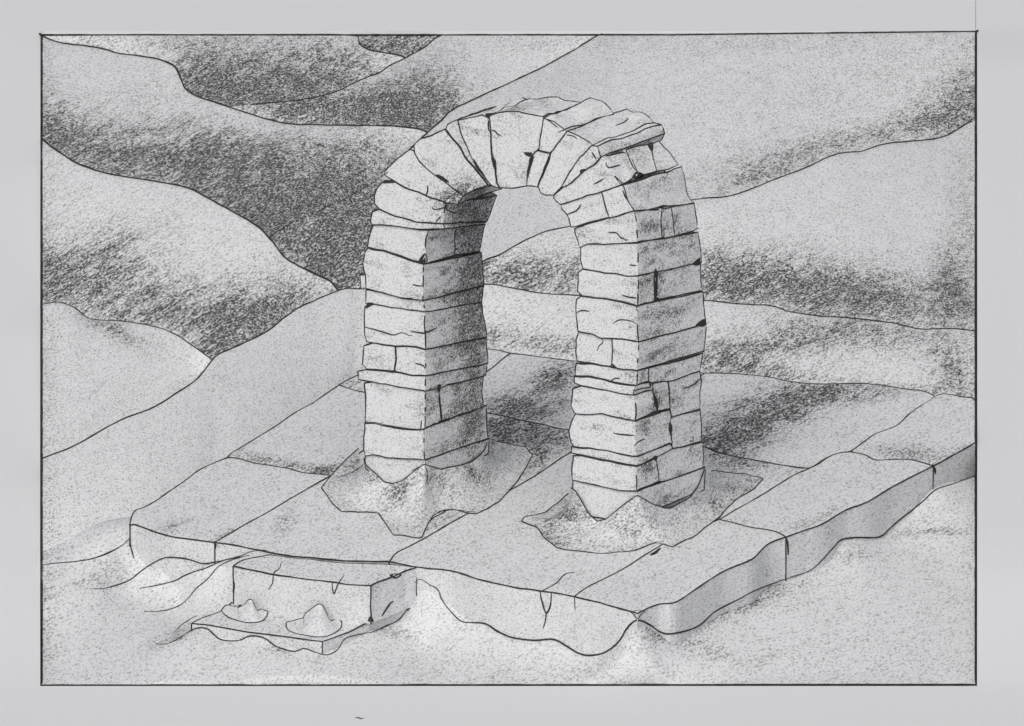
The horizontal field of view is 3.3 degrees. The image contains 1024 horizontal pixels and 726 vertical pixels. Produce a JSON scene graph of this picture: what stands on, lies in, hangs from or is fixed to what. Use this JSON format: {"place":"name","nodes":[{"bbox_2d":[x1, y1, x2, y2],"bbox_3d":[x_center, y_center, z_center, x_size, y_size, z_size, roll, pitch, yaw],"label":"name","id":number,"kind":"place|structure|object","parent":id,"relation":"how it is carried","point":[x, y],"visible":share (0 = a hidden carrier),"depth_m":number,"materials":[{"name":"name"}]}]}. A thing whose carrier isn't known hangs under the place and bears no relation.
{"place":"outdoors","nodes":[
{"label":"outdoors","id":0,"kind":"place"},
{"bbox_2d":[42,302,211,456],"bbox_3d":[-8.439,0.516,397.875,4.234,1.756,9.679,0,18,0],"label":"hill","id":1,"kind":"structure","parent":0,"point":[98,375],"depth_m":398.40,"materials":[{"name":"grey"}]},
{"bbox_2d":[42,139,337,357],"bbox_3d":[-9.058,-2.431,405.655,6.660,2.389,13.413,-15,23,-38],"label":"hill","id":2,"kind":"structure","parent":0,"point":[208,276],"depth_m":403.92,"materials":[{"name":"grey"}]},
{"bbox_2d":[45,35,404,106],"bbox_3d":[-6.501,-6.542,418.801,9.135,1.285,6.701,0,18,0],"label":"hill","id":3,"kind":"structure","parent":0,"point":[231,71],"depth_m":419.12,"materials":[{"name":"grey"}]},
{"bbox_2d":[42,35,427,266],"bbox_3d":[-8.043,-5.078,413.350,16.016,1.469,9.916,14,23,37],"label":"hill","id":4,"kind":"structure","parent":0,"point":[129,115],"depth_m":412.24,"materials":[{"name":"grey"}]},
{"bbox_2d":[358,36,436,56],"bbox_3d":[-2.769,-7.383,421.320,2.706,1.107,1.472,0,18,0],"label":"hill","id":5,"kind":"structure","parent":0,"point":[405,46],"depth_m":420.61,"materials":[{"name":"grey"}]},
{"bbox_2d":[233,35,593,130],"bbox_3d":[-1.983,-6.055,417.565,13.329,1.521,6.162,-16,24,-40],"label":"hill","id":6,"kind":"structure","parent":0,"point":[431,84],"depth_m":417.36,"materials":[{"name":"grey"}]},
{"bbox_2d":[42,283,974,550],"bbox_3d":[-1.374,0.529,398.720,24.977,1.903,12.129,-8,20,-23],"label":"hill","id":7,"kind":"structure","parent":0,"point":[226,403],"depth_m":399.55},
{"bbox_2d":[339,348,509,391],"bbox_3d":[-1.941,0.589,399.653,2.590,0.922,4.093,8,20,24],"label":"stone slab","id":8,"kind":"structure","parent":7,"relation":"on","point":[495,356],"depth_m":399.79,"materials":[{"name":"grey stone"}]},
{"bbox_2d":[482,353,702,428],"bbox_3d":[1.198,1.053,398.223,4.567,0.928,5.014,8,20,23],"label":"stone slab","id":9,"kind":"structure","parent":7,"relation":"on","point":[532,388],"depth_m":398.19,"materials":[{"name":"grey stone"}]},
{"bbox_2d":[700,373,934,468],"bbox_3d":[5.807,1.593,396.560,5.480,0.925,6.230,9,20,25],"label":"stone slab","id":10,"kind":"structure","parent":7,"relation":"on","point":[777,421],"depth_m":396.48,"materials":[{"name":"grey stone"}]},
{"bbox_2d":[42,476,975,685],"bbox_3d":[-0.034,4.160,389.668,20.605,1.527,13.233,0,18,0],"label":"ground","id":11,"kind":"structure","parent":0,"point":[895,605],"depth_m":385.98,"materials":[{"name":"grey sand"}]},
{"bbox_2d":[129,457,329,587],"bbox_3d":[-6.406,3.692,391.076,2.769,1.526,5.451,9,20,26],"label":"stone slab","id":12,"kind":"structure","parent":11,"relation":"on","point":[197,515],"depth_m":390.16,"materials":[{"name":"grey stone"}]},
{"bbox_2d":[227,385,364,474],"bbox_3d":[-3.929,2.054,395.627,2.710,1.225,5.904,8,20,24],"label":"stone slab","id":13,"kind":"structure","parent":11,"relation":"on","point":[323,434],"depth_m":394.94,"materials":[{"name":"grey stone"}]},
{"bbox_2d":[191,602,408,653],"bbox_3d":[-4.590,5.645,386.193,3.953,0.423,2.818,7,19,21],"label":"base slab","id":14,"kind":"structure","parent":11,"relation":"on","point":[271,627],"depth_m":385.34,"materials":[{"name":"stone"}]},
{"bbox_2d":[221,599,267,622],"bbox_3d":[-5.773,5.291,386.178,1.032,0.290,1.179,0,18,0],"label":"earth mound","id":15,"kind":"object","parent":14,"relation":"on","point":[247,612],"visible":1,"depth_m":386.09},
{"bbox_2d":[285,603,341,636],"bbox_3d":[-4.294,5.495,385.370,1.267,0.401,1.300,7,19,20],"label":"earth mound","id":16,"kind":"object","parent":14,"relation":"on","point":[315,621],"visible":1,"depth_m":385.26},
{"bbox_2d":[232,554,416,623],"bbox_3d":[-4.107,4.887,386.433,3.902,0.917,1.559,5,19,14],"label":"stone block","id":17,"kind":"structure","parent":14,"relation":"on","point":[368,593],"depth_m":386.11,"materials":[{"name":"grey stone"}]},
{"bbox_2d":[215,413,572,572],"bbox_3d":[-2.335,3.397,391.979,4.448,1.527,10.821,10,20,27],"label":"stone slab","id":18,"kind":"structure","parent":11,"relation":"on","point":[312,522],"depth_m":389.07,"materials":[{"name":"grey stone"}]},
{"bbox_2d":[321,441,532,537],"bbox_3d":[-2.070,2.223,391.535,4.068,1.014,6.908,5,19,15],"label":"rubble heap","id":19,"kind":"object","parent":18,"relation":"on","point":[413,504],"visible":1,"depth_m":390.55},
{"bbox_2d":[389,446,808,653],"bbox_3d":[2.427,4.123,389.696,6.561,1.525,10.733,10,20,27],"label":"stone slab","id":20,"kind":"structure","parent":11,"relation":"on","point":[501,566],"depth_m":386.80,"materials":[{"name":"grey stone"}]},
{"bbox_2d":[357,96,706,520],"bbox_3d":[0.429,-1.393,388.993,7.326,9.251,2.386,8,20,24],"label":"stone arch","id":21,"kind":"structure","parent":20,"relation":"on","point":[595,168],"depth_m":387.93,"materials":[{"name":"grey stone"}]},
{"bbox_2d":[521,469,762,553],"bbox_3d":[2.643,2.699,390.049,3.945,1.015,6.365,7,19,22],"label":"rubble heap","id":22,"kind":"object","parent":20,"relation":"on","point":[636,522],"visible":1,"depth_m":388.56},
{"bbox_2d":[574,519,785,657],"bbox_3d":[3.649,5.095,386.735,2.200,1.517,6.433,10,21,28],"label":"stone slab","id":23,"kind":"structure","parent":11,"relation":"on","point":[702,576],"depth_m":385.85,"materials":[{"name":"grey stone"}]},
{"bbox_2d":[721,451,935,580],"bbox_3d":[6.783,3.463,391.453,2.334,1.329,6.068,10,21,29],"label":"stone slab","id":24,"kind":"structure","parent":11,"relation":"on","point":[815,515],"depth_m":391.01,"materials":[{"name":"grey stone"}]},
{"bbox_2d":[851,393,976,488],"bbox_3d":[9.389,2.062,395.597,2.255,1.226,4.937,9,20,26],"label":"stone slab","id":25,"kind":"structure","parent":11,"relation":"on","point":[938,431],"depth_m":394.80,"materials":[{"name":"grey stone"}]},
{"bbox_2d":[0,0,1023,725],"bbox_3d":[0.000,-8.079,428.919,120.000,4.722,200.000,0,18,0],"label":"paper sheet","id":26,"kind":"object","parent":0,"point":[994,696],"visible":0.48,"depth_m":397.72,"materials":[{"name":"grey paper"}]},
{"bbox_2d":[39,30,978,685],"bbox_3d":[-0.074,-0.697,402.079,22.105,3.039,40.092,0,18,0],"label":"border line","id":27,"kind":"object","parent":26,"relation":"on","point":[497,684],"visible":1,"depth_m":397.75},
{"bbox_2d":[269,32,976,289],"bbox_3d":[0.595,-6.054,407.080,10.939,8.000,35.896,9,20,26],"label":"hill","id":28,"kind":"structure","parent":0,"point":[733,114],"depth_m":416.50,"materials":[{"name":"grey"}]},
{"bbox_2d":[483,120,974,329],"bbox_3d":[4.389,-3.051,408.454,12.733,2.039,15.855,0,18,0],"label":"hill","id":29,"kind":"structure","parent":0,"point":[884,232],"depth_m":406.12,"materials":[{"name":"grey"}]}
]}

